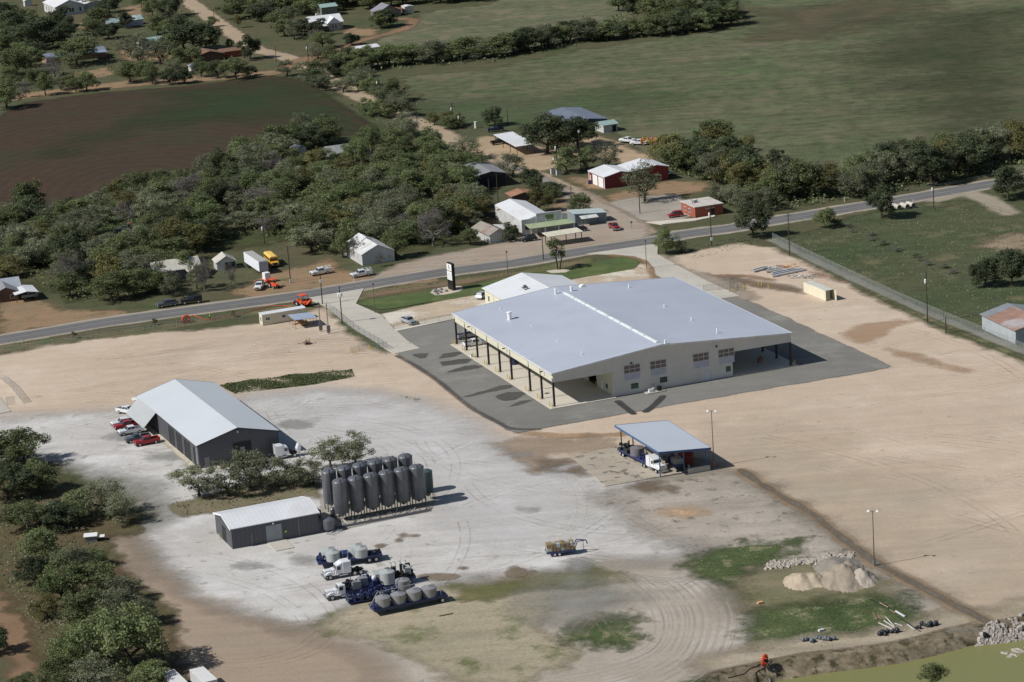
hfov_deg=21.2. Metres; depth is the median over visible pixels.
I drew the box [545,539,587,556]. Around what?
gooseneck trailer
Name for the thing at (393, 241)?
oak tree
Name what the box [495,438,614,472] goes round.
grey mud
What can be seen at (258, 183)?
mesquite tree
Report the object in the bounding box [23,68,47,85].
oak tree
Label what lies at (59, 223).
mesquite tree
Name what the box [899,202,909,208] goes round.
culvert pipe
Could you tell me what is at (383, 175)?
dark oak tree
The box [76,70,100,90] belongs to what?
oak tree
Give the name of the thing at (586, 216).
lean shed
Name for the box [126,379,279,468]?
workshop
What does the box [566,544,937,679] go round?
tall grass
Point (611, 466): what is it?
wash slab
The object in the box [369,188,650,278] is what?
gravel apron
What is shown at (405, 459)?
silo
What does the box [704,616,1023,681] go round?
waterline mud
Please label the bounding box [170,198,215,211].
young tree
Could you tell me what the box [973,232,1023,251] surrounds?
bare meadow soil
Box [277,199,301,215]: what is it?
mesquite tree
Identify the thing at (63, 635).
yellowing tree
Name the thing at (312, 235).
mesquite tree
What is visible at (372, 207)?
mesquite tree
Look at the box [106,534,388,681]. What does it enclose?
brown dirt edge
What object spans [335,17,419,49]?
farm track
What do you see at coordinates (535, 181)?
dark oak tree
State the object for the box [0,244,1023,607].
caliche lot
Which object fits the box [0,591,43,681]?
farm road
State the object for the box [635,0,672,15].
oak tree
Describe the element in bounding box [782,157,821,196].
oak tree
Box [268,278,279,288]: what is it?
orange tractor
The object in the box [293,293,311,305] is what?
trencher
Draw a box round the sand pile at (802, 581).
[783,572,823,590]
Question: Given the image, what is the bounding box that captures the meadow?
[784,197,1023,346]
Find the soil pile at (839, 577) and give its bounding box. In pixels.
[820,560,865,592]
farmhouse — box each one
[305,13,343,31]
[370,2,407,15]
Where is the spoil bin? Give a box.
[300,298,311,305]
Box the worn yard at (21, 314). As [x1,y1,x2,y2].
[0,5,709,333]
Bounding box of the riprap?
[974,612,1023,646]
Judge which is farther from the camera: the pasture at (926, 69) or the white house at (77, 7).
the white house at (77, 7)
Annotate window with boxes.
[623,363,640,373]
[630,382,638,389]
[650,359,666,369]
[659,376,667,382]
[693,352,708,361]
[718,347,734,357]
[725,365,730,371]
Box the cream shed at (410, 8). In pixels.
[401,4,413,13]
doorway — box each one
[148,413,158,432]
[168,425,174,446]
[176,432,182,453]
[183,438,190,460]
[193,446,196,464]
[221,524,226,542]
[225,261,235,269]
[232,440,252,459]
[477,174,505,188]
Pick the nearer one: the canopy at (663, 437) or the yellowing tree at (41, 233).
the canopy at (663, 437)
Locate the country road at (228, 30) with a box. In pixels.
[180,0,656,233]
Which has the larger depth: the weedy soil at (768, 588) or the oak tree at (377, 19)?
the oak tree at (377, 19)
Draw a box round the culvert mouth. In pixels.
[981,631,988,638]
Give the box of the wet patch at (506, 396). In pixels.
[414,352,530,405]
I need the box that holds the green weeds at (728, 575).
[678,537,805,587]
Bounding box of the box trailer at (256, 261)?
[244,251,267,271]
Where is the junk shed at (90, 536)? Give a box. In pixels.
[83,532,104,542]
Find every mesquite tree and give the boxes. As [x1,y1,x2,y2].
[0,202,19,209]
[0,221,38,243]
[0,232,26,253]
[5,224,40,244]
[11,237,51,268]
[34,235,53,249]
[36,203,58,223]
[44,214,76,232]
[49,251,79,278]
[49,545,92,571]
[53,74,67,89]
[58,210,88,228]
[59,206,102,227]
[61,657,126,681]
[63,214,103,235]
[70,33,101,47]
[74,476,126,515]
[75,237,107,264]
[78,237,127,261]
[82,585,143,623]
[82,634,129,666]
[86,203,118,221]
[88,186,109,208]
[94,232,120,246]
[97,573,144,599]
[100,490,139,525]
[111,33,142,55]
[116,248,138,269]
[118,253,165,285]
[121,224,158,248]
[122,596,160,625]
[124,185,147,206]
[128,30,149,48]
[129,46,149,62]
[130,192,174,221]
[134,186,161,210]
[144,36,177,63]
[145,642,174,667]
[158,269,182,295]
[162,57,183,71]
[162,191,195,204]
[164,464,217,496]
[165,176,194,198]
[186,260,204,288]
[189,152,217,172]
[202,458,259,496]
[213,212,238,235]
[217,149,264,167]
[219,190,256,212]
[223,210,263,228]
[224,176,245,199]
[228,445,267,487]
[229,167,250,190]
[235,141,263,156]
[249,144,282,166]
[249,178,271,198]
[250,456,307,487]
[258,131,300,150]
[270,157,302,172]
[272,4,301,23]
[273,201,313,228]
[274,58,297,75]
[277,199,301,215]
[280,457,314,486]
[283,18,302,38]
[286,222,334,251]
[289,112,314,124]
[294,458,329,484]
[295,61,310,76]
[301,435,350,467]
[304,46,327,58]
[311,72,334,90]
[315,164,343,183]
[328,76,352,92]
[332,430,376,462]
[338,199,373,220]
[347,67,371,90]
[349,166,390,187]
[354,66,377,82]
[354,204,378,218]
[355,215,398,242]
[359,149,376,165]
[359,189,382,211]
[364,195,411,221]
[364,205,393,233]
[365,84,391,97]
[370,188,404,212]
[382,175,403,195]
[383,90,400,111]
[383,215,413,238]
[384,92,418,113]
[386,112,417,131]
[389,183,426,201]
[393,117,420,135]
[395,185,419,209]
[411,39,450,62]
[417,39,455,61]
[420,198,448,223]
[430,160,461,183]
[433,181,474,197]
[439,183,462,192]
[441,208,483,230]
[447,135,485,158]
[452,181,494,210]
[466,40,499,58]
[493,153,526,176]
[532,23,557,45]
[532,23,560,47]
[567,15,600,40]
[588,141,623,164]
[620,158,661,200]
[667,132,691,144]
[673,240,691,251]
[695,146,729,182]
[707,181,731,200]
[717,183,739,205]
[731,185,752,207]
[745,186,784,208]
[764,160,808,195]
[798,159,835,194]
[833,165,873,197]
[849,161,884,191]
[865,149,898,185]
[888,146,924,181]
[973,121,1014,158]
[1005,164,1023,190]
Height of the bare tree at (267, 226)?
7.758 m
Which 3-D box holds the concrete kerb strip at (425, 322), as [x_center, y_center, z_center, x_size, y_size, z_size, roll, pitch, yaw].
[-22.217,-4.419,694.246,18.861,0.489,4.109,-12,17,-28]
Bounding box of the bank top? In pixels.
[692,599,1023,674]
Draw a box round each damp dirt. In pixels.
[848,321,906,341]
[895,352,967,371]
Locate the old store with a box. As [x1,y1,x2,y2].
[495,199,567,235]
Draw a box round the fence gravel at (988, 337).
[767,239,1023,353]
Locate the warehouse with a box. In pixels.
[450,277,797,408]
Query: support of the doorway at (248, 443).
in the workshop
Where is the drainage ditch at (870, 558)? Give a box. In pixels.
[738,469,990,622]
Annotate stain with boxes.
[375,533,535,579]
[520,431,625,437]
[542,458,584,473]
[635,481,657,491]
[662,486,674,491]
[719,276,800,292]
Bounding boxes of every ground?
[0,0,1023,681]
[600,470,977,630]
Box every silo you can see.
[321,466,335,511]
[332,476,349,521]
[337,465,351,497]
[348,475,364,518]
[352,461,366,497]
[363,470,380,515]
[367,457,382,494]
[378,469,395,512]
[382,456,397,494]
[394,466,410,509]
[398,453,412,491]
[409,462,425,507]
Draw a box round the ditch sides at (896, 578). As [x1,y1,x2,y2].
[735,468,992,623]
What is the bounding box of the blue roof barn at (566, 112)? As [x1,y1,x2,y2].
[543,107,607,130]
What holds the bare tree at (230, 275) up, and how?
on the worn yard at (21, 314)
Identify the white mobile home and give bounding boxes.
[355,43,379,51]
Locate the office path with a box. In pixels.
[646,215,714,224]
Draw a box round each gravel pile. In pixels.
[812,556,861,573]
[854,568,878,587]
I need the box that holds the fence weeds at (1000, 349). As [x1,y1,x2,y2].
[853,284,1023,357]
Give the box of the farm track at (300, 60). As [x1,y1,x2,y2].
[279,49,340,67]
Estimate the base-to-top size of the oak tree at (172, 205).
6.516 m
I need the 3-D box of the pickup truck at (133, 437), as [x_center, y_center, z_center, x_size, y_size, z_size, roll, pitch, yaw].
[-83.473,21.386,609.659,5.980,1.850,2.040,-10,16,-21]
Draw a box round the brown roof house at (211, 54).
[191,46,243,61]
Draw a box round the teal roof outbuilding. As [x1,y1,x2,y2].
[316,2,337,14]
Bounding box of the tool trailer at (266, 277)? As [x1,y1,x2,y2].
[262,271,271,281]
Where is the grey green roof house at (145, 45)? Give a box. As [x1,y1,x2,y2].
[138,36,163,49]
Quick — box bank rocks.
[1000,648,1023,657]
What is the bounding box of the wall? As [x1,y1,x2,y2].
[688,465,709,473]
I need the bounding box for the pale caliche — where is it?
[669,447,1023,589]
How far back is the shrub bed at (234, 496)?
565.08 m
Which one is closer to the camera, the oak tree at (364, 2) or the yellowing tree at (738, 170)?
the yellowing tree at (738, 170)
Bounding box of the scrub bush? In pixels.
[875,239,887,244]
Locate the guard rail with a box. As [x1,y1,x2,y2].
[918,168,1019,189]
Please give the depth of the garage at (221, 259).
765.94 m
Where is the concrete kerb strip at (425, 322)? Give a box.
[394,315,453,330]
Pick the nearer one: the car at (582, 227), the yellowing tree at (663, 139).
the car at (582, 227)
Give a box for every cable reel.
[180,315,194,323]
[757,654,771,667]
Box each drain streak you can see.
[615,400,636,413]
[642,395,665,411]
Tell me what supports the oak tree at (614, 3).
on the pasture at (485, 21)
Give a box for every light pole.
[706,410,715,466]
[867,510,877,565]
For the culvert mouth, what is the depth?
467.97 m
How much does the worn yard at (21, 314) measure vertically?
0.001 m
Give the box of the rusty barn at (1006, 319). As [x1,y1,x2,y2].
[980,303,1023,344]
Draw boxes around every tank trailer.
[316,543,382,564]
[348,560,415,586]
[368,580,447,611]
[617,440,647,463]
[663,453,683,471]
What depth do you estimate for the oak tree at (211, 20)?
1229.53 m
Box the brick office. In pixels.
[680,197,723,217]
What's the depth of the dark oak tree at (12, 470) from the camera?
571.95 m
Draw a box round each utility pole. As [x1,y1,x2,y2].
[283,246,291,282]
[319,273,322,303]
[337,286,342,323]
[578,130,580,170]
[706,206,713,245]
[786,214,789,255]
[921,271,930,322]
[929,182,936,208]
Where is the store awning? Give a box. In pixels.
[525,218,574,233]
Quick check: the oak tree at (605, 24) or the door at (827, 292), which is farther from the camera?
the oak tree at (605, 24)
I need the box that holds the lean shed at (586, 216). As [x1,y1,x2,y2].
[567,208,607,225]
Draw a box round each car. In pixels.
[20,292,37,298]
[475,291,484,298]
[520,233,537,241]
[576,225,587,230]
[667,210,683,217]
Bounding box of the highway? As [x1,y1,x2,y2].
[0,174,1023,343]
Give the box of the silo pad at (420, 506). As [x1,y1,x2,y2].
[320,492,434,529]
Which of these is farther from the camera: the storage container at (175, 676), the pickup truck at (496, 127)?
the pickup truck at (496, 127)
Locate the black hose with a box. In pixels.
[728,666,756,677]
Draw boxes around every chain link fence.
[3,311,249,351]
[326,302,386,342]
[772,233,1023,351]
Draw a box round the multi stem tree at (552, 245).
[545,237,565,269]
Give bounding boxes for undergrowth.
[0,141,468,300]
[0,462,162,679]
[1,5,231,88]
[172,472,320,513]
[240,0,745,75]
[286,74,463,133]
[662,150,1023,207]
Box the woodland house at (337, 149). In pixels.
[323,144,370,159]
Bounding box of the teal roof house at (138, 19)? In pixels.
[103,14,143,27]
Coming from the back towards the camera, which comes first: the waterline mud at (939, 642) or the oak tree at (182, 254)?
the oak tree at (182, 254)
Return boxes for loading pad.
[0,398,10,413]
[267,539,293,550]
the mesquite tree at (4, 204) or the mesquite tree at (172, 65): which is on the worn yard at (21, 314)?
the mesquite tree at (172, 65)
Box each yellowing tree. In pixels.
[0,253,24,276]
[23,220,49,239]
[27,591,57,619]
[58,634,82,649]
[80,232,101,247]
[89,251,125,279]
[102,177,124,197]
[114,189,145,213]
[148,216,181,246]
[180,222,209,252]
[233,14,240,27]
[290,167,311,194]
[297,146,324,171]
[318,207,352,231]
[328,156,369,175]
[336,197,373,209]
[417,160,446,185]
[425,112,439,124]
[434,185,453,201]
[436,111,452,119]
[446,198,478,229]
[450,191,475,214]
[472,194,492,218]
[527,186,554,208]
[645,132,680,160]
[645,142,688,166]
[699,124,738,139]
[707,148,738,182]
[724,162,759,189]
[734,133,755,148]
[753,158,792,178]
[756,167,770,185]
[799,160,843,193]
[931,136,973,171]
[1000,117,1022,155]
[1006,120,1023,154]
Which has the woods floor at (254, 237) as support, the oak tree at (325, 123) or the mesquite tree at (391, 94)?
the oak tree at (325, 123)
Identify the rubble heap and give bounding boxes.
[764,551,855,569]
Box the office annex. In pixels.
[482,272,578,303]
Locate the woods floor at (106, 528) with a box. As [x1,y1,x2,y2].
[0,460,189,681]
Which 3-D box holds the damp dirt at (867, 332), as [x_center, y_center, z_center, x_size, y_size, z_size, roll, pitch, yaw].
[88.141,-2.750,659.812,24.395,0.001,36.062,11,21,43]
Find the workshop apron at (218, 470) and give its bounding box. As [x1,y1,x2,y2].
[168,456,282,476]
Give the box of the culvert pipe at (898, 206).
[892,203,901,209]
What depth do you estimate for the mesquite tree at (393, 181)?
839.57 m
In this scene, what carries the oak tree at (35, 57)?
on the ground at (152, 510)
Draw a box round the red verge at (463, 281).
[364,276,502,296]
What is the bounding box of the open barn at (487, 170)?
[465,162,506,188]
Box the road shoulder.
[0,173,1023,344]
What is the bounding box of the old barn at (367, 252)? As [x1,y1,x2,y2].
[345,233,394,265]
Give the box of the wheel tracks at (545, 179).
[486,156,571,192]
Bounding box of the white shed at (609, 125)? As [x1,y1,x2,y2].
[595,119,618,132]
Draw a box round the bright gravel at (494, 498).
[250,398,550,538]
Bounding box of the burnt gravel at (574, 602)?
[544,581,622,616]
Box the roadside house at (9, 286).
[0,276,20,302]
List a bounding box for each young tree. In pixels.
[20,215,56,227]
[29,553,87,603]
[43,618,111,663]
[79,547,109,562]
[122,170,152,188]
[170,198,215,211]
[190,199,224,218]
[237,169,267,193]
[267,176,293,199]
[278,153,311,172]
[322,148,338,164]
[341,176,366,197]
[343,137,377,161]
[344,180,378,197]
[347,217,373,237]
[353,124,387,151]
[354,97,374,114]
[364,98,384,116]
[379,200,412,221]
[382,219,430,243]
[394,135,419,157]
[413,126,442,151]
[418,139,448,158]
[421,156,449,170]
[442,164,480,179]
[446,150,489,165]
[450,163,478,185]
[569,145,595,169]
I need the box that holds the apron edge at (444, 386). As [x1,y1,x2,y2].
[396,355,539,429]
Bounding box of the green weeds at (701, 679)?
[690,677,705,681]
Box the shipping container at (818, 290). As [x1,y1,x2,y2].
[803,281,836,300]
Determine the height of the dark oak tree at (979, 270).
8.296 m
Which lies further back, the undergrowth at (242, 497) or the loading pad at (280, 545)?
the undergrowth at (242, 497)
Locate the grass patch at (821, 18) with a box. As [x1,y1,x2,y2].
[753,0,906,39]
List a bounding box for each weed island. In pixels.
[312,564,633,681]
[451,567,611,600]
[560,612,647,649]
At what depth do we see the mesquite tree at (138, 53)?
1134.18 m
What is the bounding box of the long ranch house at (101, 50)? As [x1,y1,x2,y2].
[42,46,107,63]
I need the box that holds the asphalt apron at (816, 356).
[397,297,888,432]
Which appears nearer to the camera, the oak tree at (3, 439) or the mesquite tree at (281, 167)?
the oak tree at (3, 439)
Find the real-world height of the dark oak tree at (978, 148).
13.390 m
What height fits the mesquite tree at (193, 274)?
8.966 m
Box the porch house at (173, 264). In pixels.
[149,256,199,279]
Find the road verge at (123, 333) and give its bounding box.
[0,258,594,353]
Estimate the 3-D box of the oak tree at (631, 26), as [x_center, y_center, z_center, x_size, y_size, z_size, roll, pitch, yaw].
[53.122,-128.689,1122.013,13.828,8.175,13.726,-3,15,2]
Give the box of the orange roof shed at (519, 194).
[505,188,532,201]
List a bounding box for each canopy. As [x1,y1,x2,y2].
[493,132,534,154]
[614,420,710,477]
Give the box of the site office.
[259,305,305,324]
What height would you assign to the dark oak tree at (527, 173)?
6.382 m
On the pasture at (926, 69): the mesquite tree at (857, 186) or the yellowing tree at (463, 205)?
the mesquite tree at (857, 186)
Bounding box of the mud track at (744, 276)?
[710,274,773,279]
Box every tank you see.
[322,517,334,532]
[330,507,334,516]
[424,468,433,500]
[509,357,517,364]
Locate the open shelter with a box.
[288,312,316,327]
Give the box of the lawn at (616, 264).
[357,256,638,308]
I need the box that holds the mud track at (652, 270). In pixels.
[608,254,660,278]
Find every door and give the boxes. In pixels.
[126,398,154,427]
[204,457,209,467]
[266,523,282,541]
[592,174,597,185]
[598,176,603,187]
[706,370,710,380]
[826,290,829,300]
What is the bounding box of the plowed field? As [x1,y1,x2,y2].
[0,76,373,216]
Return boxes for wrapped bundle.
[801,635,836,642]
[877,627,899,635]
[914,620,938,628]
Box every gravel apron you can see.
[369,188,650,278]
[609,194,689,221]
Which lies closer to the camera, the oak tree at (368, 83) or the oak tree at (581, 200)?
the oak tree at (581, 200)
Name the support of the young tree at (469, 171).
on the woods floor at (254, 237)
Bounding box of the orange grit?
[661,507,706,516]
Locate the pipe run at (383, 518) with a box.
[335,505,430,528]
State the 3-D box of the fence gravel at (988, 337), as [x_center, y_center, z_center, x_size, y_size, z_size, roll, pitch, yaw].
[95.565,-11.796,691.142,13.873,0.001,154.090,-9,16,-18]
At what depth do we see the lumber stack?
701.04 m
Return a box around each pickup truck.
[110,416,132,426]
[113,419,138,429]
[114,222,132,232]
[115,405,130,413]
[117,424,144,435]
[124,432,150,442]
[133,435,160,446]
[155,298,178,307]
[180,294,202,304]
[254,280,265,289]
[309,265,331,275]
[349,267,372,277]
[400,315,416,324]
[457,330,477,339]
[462,338,485,346]
[486,125,503,131]
[490,138,506,144]
[608,222,620,230]
[618,136,635,142]
[629,137,656,144]
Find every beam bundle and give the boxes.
[751,266,768,271]
[765,268,782,272]
[772,268,806,276]
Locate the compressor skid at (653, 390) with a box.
[644,383,665,393]
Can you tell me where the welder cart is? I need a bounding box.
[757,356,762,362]
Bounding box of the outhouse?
[23,0,31,6]
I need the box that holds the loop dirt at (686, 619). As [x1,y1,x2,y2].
[296,559,755,681]
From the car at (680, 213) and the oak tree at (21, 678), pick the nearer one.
the oak tree at (21, 678)
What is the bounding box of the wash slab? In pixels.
[571,445,693,485]
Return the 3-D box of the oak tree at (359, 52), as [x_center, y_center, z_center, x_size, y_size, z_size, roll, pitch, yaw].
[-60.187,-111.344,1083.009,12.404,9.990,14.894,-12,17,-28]
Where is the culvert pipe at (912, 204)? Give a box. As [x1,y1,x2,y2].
[906,201,915,207]
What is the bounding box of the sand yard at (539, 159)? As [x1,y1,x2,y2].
[466,135,651,170]
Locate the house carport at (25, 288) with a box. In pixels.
[13,285,38,299]
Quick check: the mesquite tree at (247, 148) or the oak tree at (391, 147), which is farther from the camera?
the mesquite tree at (247, 148)
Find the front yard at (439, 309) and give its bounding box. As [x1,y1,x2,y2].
[381,268,652,326]
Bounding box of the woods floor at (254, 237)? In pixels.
[0,136,470,302]
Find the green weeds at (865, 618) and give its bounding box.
[742,592,927,648]
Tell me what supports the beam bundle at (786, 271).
on the caliche lot
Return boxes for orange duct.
[191,305,289,319]
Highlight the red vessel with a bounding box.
[678,451,693,466]
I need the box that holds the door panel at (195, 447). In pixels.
[195,447,198,465]
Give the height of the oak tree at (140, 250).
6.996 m
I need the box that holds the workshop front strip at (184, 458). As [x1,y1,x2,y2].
[146,424,194,465]
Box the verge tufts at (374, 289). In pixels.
[3,233,770,348]
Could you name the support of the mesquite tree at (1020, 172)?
on the meadow
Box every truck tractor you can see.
[263,442,300,459]
[321,556,363,579]
[323,568,394,600]
[640,452,667,473]
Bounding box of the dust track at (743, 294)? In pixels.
[660,255,755,299]
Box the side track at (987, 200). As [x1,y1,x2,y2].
[925,192,1019,214]
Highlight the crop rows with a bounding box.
[91,81,347,137]
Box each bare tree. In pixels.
[16,77,35,97]
[37,56,63,75]
[44,247,91,281]
[112,199,139,222]
[172,173,202,197]
[193,251,212,291]
[222,261,236,284]
[241,186,277,211]
[249,210,283,234]
[255,0,275,16]
[259,151,283,169]
[310,29,324,43]
[344,235,365,255]
[375,252,384,264]
[392,212,415,224]
[414,207,452,245]
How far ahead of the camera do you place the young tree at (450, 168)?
850.01 m
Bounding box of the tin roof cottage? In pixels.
[471,221,517,243]
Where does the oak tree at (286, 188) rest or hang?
on the woods floor at (254, 237)
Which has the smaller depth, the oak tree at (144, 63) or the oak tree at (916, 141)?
the oak tree at (916, 141)
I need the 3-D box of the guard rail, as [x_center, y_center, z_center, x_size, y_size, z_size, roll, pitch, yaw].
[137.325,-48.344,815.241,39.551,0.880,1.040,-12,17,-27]
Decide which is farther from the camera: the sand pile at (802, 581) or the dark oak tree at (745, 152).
the dark oak tree at (745, 152)
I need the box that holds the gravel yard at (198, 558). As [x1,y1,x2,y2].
[0,390,701,630]
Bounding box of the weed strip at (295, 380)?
[220,369,354,393]
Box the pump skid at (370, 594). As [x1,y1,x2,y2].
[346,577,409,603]
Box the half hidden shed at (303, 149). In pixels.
[290,144,306,155]
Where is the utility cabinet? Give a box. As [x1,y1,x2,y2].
[550,168,555,174]
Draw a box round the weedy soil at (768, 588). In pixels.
[735,563,893,609]
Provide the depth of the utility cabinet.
863.84 m
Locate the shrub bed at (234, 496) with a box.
[169,475,320,516]
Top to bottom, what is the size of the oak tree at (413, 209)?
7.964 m
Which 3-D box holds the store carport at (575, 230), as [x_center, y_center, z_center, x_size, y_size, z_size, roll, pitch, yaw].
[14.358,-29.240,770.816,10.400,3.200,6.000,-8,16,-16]
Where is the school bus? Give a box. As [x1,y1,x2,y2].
[264,251,279,267]
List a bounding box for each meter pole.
[318,302,322,330]
[326,304,330,333]
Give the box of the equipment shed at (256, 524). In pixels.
[213,496,319,548]
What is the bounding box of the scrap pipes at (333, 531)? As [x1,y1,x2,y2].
[327,529,342,534]
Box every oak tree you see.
[0,1,19,12]
[0,8,26,28]
[0,23,14,37]
[0,26,26,41]
[0,33,19,53]
[0,48,33,75]
[0,66,22,83]
[0,78,25,108]
[0,203,30,232]
[0,234,28,253]
[0,243,47,265]
[0,426,51,463]
[0,428,23,462]
[0,459,36,499]
[0,499,56,534]
[0,626,8,648]
[5,178,46,209]
[5,671,34,681]
[8,41,27,53]
[9,193,50,220]
[9,220,49,233]
[11,15,67,44]
[11,456,61,491]
[11,555,52,585]
[13,8,38,24]
[15,524,60,558]
[19,45,45,66]
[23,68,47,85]
[27,42,49,56]
[27,653,91,681]
[34,72,56,95]
[36,246,63,262]
[36,499,82,530]
[37,19,73,47]
[43,224,86,245]
[46,5,73,22]
[47,271,88,296]
[48,247,81,270]
[50,198,79,221]
[50,226,92,260]
[52,36,98,64]
[55,584,118,626]
[56,16,78,36]
[56,487,97,518]
[57,195,99,213]
[60,74,74,87]
[61,560,121,596]
[63,600,171,677]
[64,78,83,91]
[72,257,107,282]
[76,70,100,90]
[80,6,115,23]
[81,18,102,35]
[82,270,129,300]
[85,247,120,270]
[92,22,122,38]
[94,0,122,12]
[94,231,132,256]
[112,59,144,82]
[116,172,154,193]
[117,11,134,27]
[117,243,158,259]
[118,267,152,295]
[122,658,172,681]
[128,226,162,250]
[129,208,164,227]
[129,250,176,272]
[131,0,148,6]
[134,59,155,75]
[136,268,167,292]
[139,271,178,292]
[140,63,161,83]
[141,0,161,15]
[144,13,166,34]
[144,216,167,235]
[145,179,178,198]
[146,169,171,183]
[148,234,197,258]
[149,200,179,215]
[151,0,184,16]
[156,33,186,52]
[156,205,194,219]
[159,68,178,84]
[160,14,185,29]
[160,170,190,190]
[165,14,205,50]
[165,47,188,68]
[166,248,193,265]
[167,167,196,190]
[168,219,216,247]
[172,207,203,225]
[175,68,193,83]
[180,46,204,62]
[185,193,218,215]
[189,23,223,47]
[189,58,207,76]
[191,178,222,199]
[192,178,223,197]
[193,212,224,241]
[194,176,231,194]
[198,165,230,182]
[204,16,219,25]
[204,180,235,212]
[205,59,226,77]
[205,146,237,170]
[213,0,251,15]
[215,57,250,78]
[220,162,241,175]
[225,38,233,47]
[225,135,261,153]
[226,150,245,163]
[228,161,268,173]
[236,0,255,8]
[236,33,261,59]
[240,195,283,217]
[243,0,281,20]
[244,65,257,75]
[250,137,271,145]
[253,170,308,195]
[254,123,298,147]
[254,144,287,168]
[255,206,301,228]
[256,0,288,15]
[260,168,279,177]
[262,10,291,28]
[266,169,300,186]
[269,180,300,205]
[271,0,296,11]
[271,18,296,35]
[278,147,303,164]
[278,211,320,244]
[288,121,305,141]
[290,18,310,35]
[291,0,320,14]
[292,195,315,211]
[293,189,313,201]
[295,173,317,188]
[297,122,326,147]
[299,190,346,213]
[300,67,327,86]
[303,59,325,71]
[304,177,338,200]
[305,160,337,179]
[307,31,335,47]
[308,0,341,9]
[308,17,329,33]
[309,112,344,144]
[310,209,335,235]
[312,189,341,202]
[313,198,351,231]
[320,44,340,59]
[321,57,349,74]
[326,51,363,71]
[328,172,348,185]
[328,183,355,201]
[328,230,353,257]
[331,47,352,60]
[334,0,347,6]
[337,217,360,239]
[338,142,363,159]
[340,58,361,74]
[342,32,360,44]
[342,69,359,79]
[342,164,369,178]
[345,48,375,66]
[352,44,378,66]
[354,0,380,8]
[356,191,382,205]
[357,77,383,92]
[359,160,388,175]
[360,0,391,5]
[365,50,388,66]
[365,171,390,188]
[367,13,389,28]
[368,9,391,26]
[369,42,408,65]
[370,146,399,165]
[371,9,399,26]
[372,101,404,117]
[372,180,388,194]
[373,143,404,161]
[376,90,397,103]
[377,77,409,96]
[380,156,424,175]
[380,225,408,257]
[384,44,417,63]
[384,126,413,145]
[385,167,427,184]
[389,166,428,194]
[390,43,428,62]
[394,149,422,169]
[402,200,434,227]
[413,154,429,171]
[414,198,463,234]
[419,139,457,161]
[423,158,448,179]
[423,166,451,192]
[426,149,460,166]
[434,42,471,59]
[438,115,462,128]
[444,167,472,189]
[446,37,473,58]
[446,194,478,218]
[447,113,465,126]
[455,35,482,57]
[455,182,495,202]
[456,228,480,244]
[472,36,503,56]
[480,106,504,125]
[490,32,517,55]
[501,31,528,53]
[502,222,519,241]
[510,26,545,49]
[515,32,536,50]
[515,110,574,153]
[516,168,542,184]
[526,174,544,188]
[536,25,564,44]
[538,181,566,191]
[544,185,562,199]
[548,144,578,172]
[554,24,574,42]
[556,20,587,40]
[557,115,602,147]
[566,192,593,209]
[579,20,611,39]
[591,19,621,39]
[601,19,629,38]
[606,0,626,10]
[616,0,639,11]
[617,17,639,36]
[627,17,654,35]
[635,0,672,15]
[637,0,668,9]
[639,13,667,35]
[650,15,684,33]
[651,0,677,13]
[651,226,680,253]
[653,137,698,169]
[659,9,689,32]
[669,7,701,30]
[671,0,702,12]
[683,135,706,163]
[684,11,718,30]
[686,134,722,161]
[689,145,722,178]
[691,119,723,139]
[692,4,722,28]
[693,138,717,153]
[694,118,735,137]
[698,135,742,149]
[699,0,730,7]
[699,4,725,25]
[703,0,739,7]
[710,135,742,159]
[716,7,741,25]
[720,1,743,24]
[721,142,757,182]
[731,153,766,183]
[731,200,774,237]
[735,183,765,201]
[741,168,799,200]
[764,147,799,190]
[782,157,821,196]
[811,207,836,227]
[829,219,842,225]
[836,152,879,173]
[836,164,880,193]
[862,181,896,218]
[864,149,898,175]
[871,139,912,176]
[900,136,928,166]
[905,143,957,182]
[916,662,950,681]
[928,130,966,155]
[942,133,996,175]
[953,131,995,165]
[957,129,979,162]
[967,255,1002,286]
[980,130,1006,157]
[989,165,1023,198]
[991,246,1023,285]
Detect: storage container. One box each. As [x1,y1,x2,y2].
[162,669,186,681]
[189,666,217,681]
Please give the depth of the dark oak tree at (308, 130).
930.87 m
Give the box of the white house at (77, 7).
[42,0,107,15]
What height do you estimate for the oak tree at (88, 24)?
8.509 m
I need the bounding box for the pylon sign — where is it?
[446,262,455,290]
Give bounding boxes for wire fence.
[618,191,687,204]
[787,202,1021,238]
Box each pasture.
[361,0,636,67]
[398,0,1023,196]
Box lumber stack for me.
[293,320,309,324]
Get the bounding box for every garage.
[212,252,236,270]
[588,158,668,188]
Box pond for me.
[776,639,1023,681]
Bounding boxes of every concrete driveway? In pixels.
[310,288,418,353]
[587,244,738,297]
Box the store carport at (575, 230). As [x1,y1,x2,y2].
[542,227,583,243]
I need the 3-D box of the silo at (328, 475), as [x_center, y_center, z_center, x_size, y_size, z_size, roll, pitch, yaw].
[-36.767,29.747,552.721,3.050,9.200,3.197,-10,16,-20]
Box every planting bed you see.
[430,286,463,294]
[547,269,568,272]

